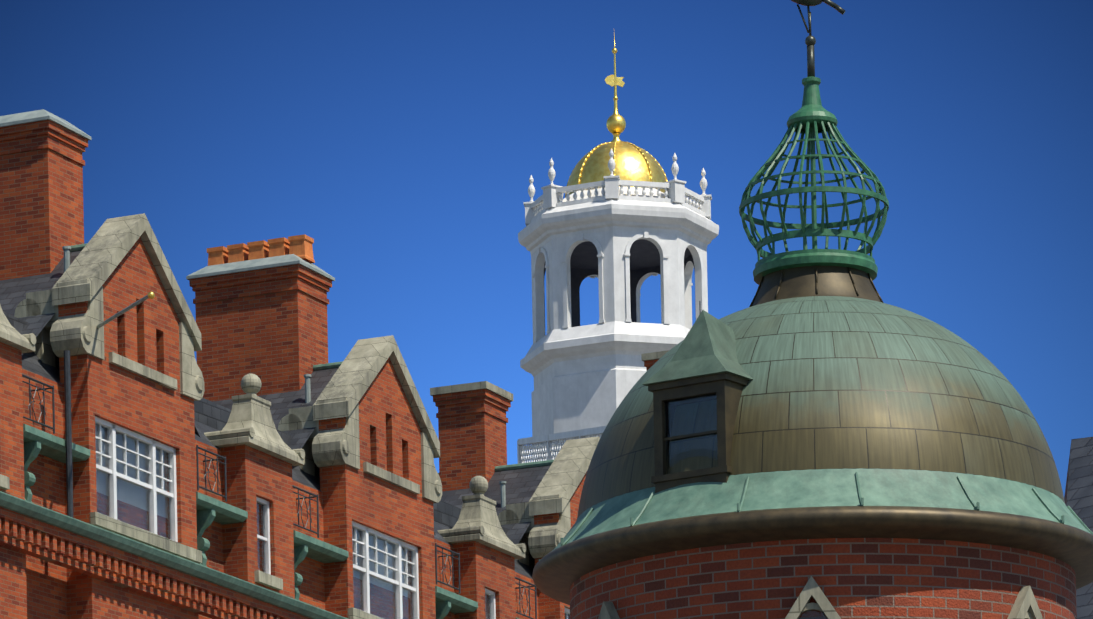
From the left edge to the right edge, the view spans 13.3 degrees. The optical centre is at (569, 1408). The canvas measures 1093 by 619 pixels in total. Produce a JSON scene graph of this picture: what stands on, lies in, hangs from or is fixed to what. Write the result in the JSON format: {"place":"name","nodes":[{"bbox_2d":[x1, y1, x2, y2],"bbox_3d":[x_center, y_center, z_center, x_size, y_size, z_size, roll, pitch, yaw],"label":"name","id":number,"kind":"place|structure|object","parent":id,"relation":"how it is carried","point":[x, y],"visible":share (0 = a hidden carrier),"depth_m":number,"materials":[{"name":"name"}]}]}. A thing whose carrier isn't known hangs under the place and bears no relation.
{"place":"outdoors","nodes":[
{"label":"outdoors","id":0,"kind":"place"},
{"bbox_2d":[0,507,310,618],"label":"brick cornice","id":1,"kind":"structure","parent":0,"point":[30,536],"depth_m":73.19,"materials":[{"name":"red brick"}]},
{"bbox_2d":[0,243,554,618],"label":"hall copperwork","id":2,"kind":"object","parent":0,"point":[209,510],"visible":0.58,"depth_m":75.79,"materials":[{"name":"green metal"}]},
{"bbox_2d":[22,374,536,618],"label":"balcony railings","id":3,"kind":"object","parent":2,"relation":"on","point":[224,463],"visible":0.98,"depth_m":78.81,"materials":[{"name":"black metal"}]},
{"bbox_2d":[22,368,537,618],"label":"wall recess","id":4,"kind":"object","parent":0,"point":[46,582],"depth_m":72.80,"materials":[{"name":"red brick"}]},
{"bbox_2d":[0,237,587,618],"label":"brick wall","id":5,"kind":"structure","parent":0,"point":[145,333],"depth_m":75.61,"materials":[{"name":"red brick"}]},
{"bbox_2d":[64,350,72,517],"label":"downspout","id":6,"kind":"object","parent":5,"relation":"attached to","point":[68,432],"visible":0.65,"depth_m":71.91,"materials":[{"name":"black metal"}]},
{"bbox_2d":[97,295,147,328],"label":"flagpole","id":7,"kind":"object","parent":5,"relation":"attached to","point":[126,309],"visible":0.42,"depth_m":71.70,"materials":[{"name":"grey metal"}]},
{"bbox_2d":[148,292,154,298],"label":"ball finial","id":8,"kind":"object","parent":7,"relation":"attached to","point":[151,295],"visible":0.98,"depth_m":70.59,"materials":[{"name":"gold metal"}]},
{"bbox_2d":[0,213,599,618],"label":"stone trim","id":9,"kind":"structure","parent":5,"relation":"attached to","point":[97,261],"depth_m":78.18,"materials":[{"name":"grey stone"}]},
{"bbox_2d":[95,416,569,618],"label":"windows","id":10,"kind":"structure","parent":5,"relation":"in","point":[172,495],"depth_m":75.17,"materials":[{"name":"white wood"}]},
{"bbox_2d":[95,423,569,618],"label":"window panes","id":11,"kind":"structure","parent":10,"relation":"in","point":[133,504],"depth_m":75.03,"materials":[{"name":"glass"}]},
{"bbox_2d":[0,0,1092,495],"label":"sky","id":12,"kind":"structure","parent":0,"point":[406,139],"materials":[{"name":"blue"}]},
{"bbox_2d":[518,34,718,459],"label":"bell tower","id":13,"kind":"structure","parent":0,"point":[621,221],"depth_m":187.25,"materials":[{"name":"white paint"}]},
{"bbox_2d":[532,0,1092,618],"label":"domed turret","id":14,"kind":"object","parent":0,"point":[814,432],"depth_m":33.42,"materials":[{"name":"metal"}]},
{"bbox_2d":[1064,437,1092,618],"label":"roof","id":15,"kind":"structure","parent":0,"point":[1078,498],"depth_m":44.75,"materials":[{"name":"stone"}]},
{"label":"ground","id":16,"kind":"structure","parent":0,"visible":0},
{"bbox_2d":[0,250,550,578],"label":"roof","id":17,"kind":"structure","parent":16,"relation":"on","point":[521,485],"depth_m":81.27,"materials":[{"name":"grey stone"}]},
{"bbox_2d":[0,120,87,279],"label":"chimney","id":18,"kind":"object","parent":17,"relation":"on","point":[42,163],"visible":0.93,"depth_m":74.42,"materials":[{"name":"red brick"}]},
{"bbox_2d":[0,109,90,140],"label":"chimney cap","id":19,"kind":"object","parent":18,"relation":"on","point":[24,117],"visible":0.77,"depth_m":74.40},
{"bbox_2d":[189,264,331,400],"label":"chimney","id":20,"kind":"object","parent":17,"relation":"on","point":[268,327],"visible":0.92,"depth_m":82.31,"materials":[{"name":"red brick"}]},
{"bbox_2d":[186,254,334,280],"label":"chimney cap","id":21,"kind":"object","parent":20,"relation":"on","point":[250,265],"visible":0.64,"depth_m":82.32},
{"bbox_2d":[207,234,314,265],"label":"chimney pots","id":22,"kind":"object","parent":21,"relation":"on","point":[300,246],"visible":0.69,"depth_m":82.65,"materials":[{"name":"orange ceramic"}]},
{"bbox_2d":[62,246,505,507],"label":"vent pipes","id":23,"kind":"object","parent":17,"relation":"on","point":[67,249],"visible":0.67,"depth_m":81.38,"materials":[{"name":"grey metal"}]},
{"bbox_2d":[433,389,510,490],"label":"chimney","id":24,"kind":"object","parent":17,"relation":"on","point":[472,433],"visible":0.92,"depth_m":90.13,"materials":[{"name":"red brick"}]},
{"bbox_2d":[430,381,512,401],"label":"chimney cap","id":25,"kind":"object","parent":24,"relation":"on","point":[497,390],"visible":0.57,"depth_m":90.06,"materials":[{"name":"grey stone"}]},
{"bbox_2d":[517,426,605,463],"bbox_3d":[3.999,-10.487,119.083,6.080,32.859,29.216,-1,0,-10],"label":"balustrade","id":26,"kind":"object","parent":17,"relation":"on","point":[550,449],"visible":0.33,"depth_m":125.54,"materials":[{"name":"white paint"}]},
{"bbox_2d":[644,359,658,370],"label":"chimney","id":27,"kind":"object","parent":17,"relation":"on","point":[648,364],"visible":0.06,"depth_m":97.58,"materials":[{"name":"red brick"}]},
{"bbox_2d":[641,350,668,361],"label":"chimney cap","id":28,"kind":"object","parent":27,"relation":"on","point":[651,356],"visible":0.14,"depth_m":97.49,"materials":[{"name":"grey stone"}]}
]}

